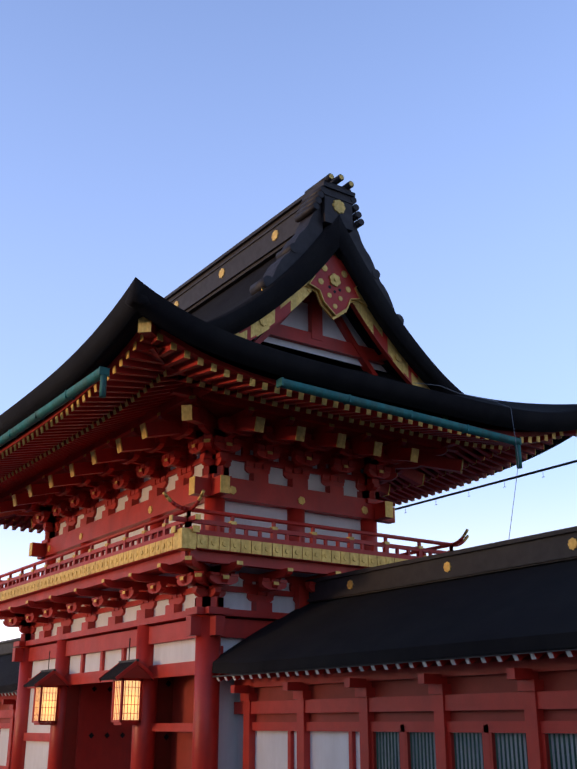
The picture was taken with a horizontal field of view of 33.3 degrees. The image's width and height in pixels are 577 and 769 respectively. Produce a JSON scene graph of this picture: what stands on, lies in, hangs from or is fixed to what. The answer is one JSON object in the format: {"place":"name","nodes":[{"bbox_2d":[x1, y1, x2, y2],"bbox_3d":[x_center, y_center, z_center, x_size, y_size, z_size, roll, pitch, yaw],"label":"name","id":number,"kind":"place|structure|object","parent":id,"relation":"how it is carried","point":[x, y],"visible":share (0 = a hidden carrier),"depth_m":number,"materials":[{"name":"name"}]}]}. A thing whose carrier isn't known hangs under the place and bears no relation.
{"place":"outdoors","nodes":[
{"label":"outdoors","id":0,"kind":"place"},
{"bbox_2d":[0,173,576,768],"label":"temple gate","id":1,"kind":"structure","parent":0,"point":[192,511],"depth_m":21.22,"materials":[{"name":"red wood"}]},
{"bbox_2d":[22,651,71,724],"bbox_3d":[-5.992,7.514,23.960,0.965,1.755,0.880,13,-23,-32],"label":"hanging lantern","id":2,"kind":"object","parent":1,"relation":"attached to","point":[45,700],"visible":1,"depth_m":23.70,"materials":[{"name":"paper"}]},
{"bbox_2d":[98,638,157,724],"bbox_3d":[-3.390,6.253,20.382,0.965,1.755,0.880,13,-23,-32],"label":"hanging lantern","id":3,"kind":"object","parent":1,"relation":"attached to","point":[126,697],"visible":1,"depth_m":20.13,"materials":[{"name":"paper"}]},
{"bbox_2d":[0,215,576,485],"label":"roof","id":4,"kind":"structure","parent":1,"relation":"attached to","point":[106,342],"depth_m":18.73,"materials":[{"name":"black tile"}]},
{"bbox_2d":[395,383,576,536],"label":"overhead cables","id":5,"kind":"object","parent":1,"relation":"on","point":[503,480],"visible":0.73,"depth_m":23.84,"materials":[{"name":"paint"}]},
{"bbox_2d":[0,0,576,641],"label":"sky","id":6,"kind":"structure","parent":0,"point":[145,140],"materials":[{"name":"blue"}]},
{"label":"ground","id":7,"kind":"structure","parent":0,"visible":0},
{"bbox_2d":[0,638,20,768],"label":"building","id":8,"kind":"structure","parent":7,"relation":"on","point":[9,672],"depth_m":28.57,"materials":[{"name":"paint"}]},
{"bbox_2d":[212,526,576,768],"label":"corridor","id":9,"kind":"object","parent":7,"relation":"on","point":[468,656],"visible":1,"depth_m":14.99,"materials":[{"name":"paint"}]}
]}

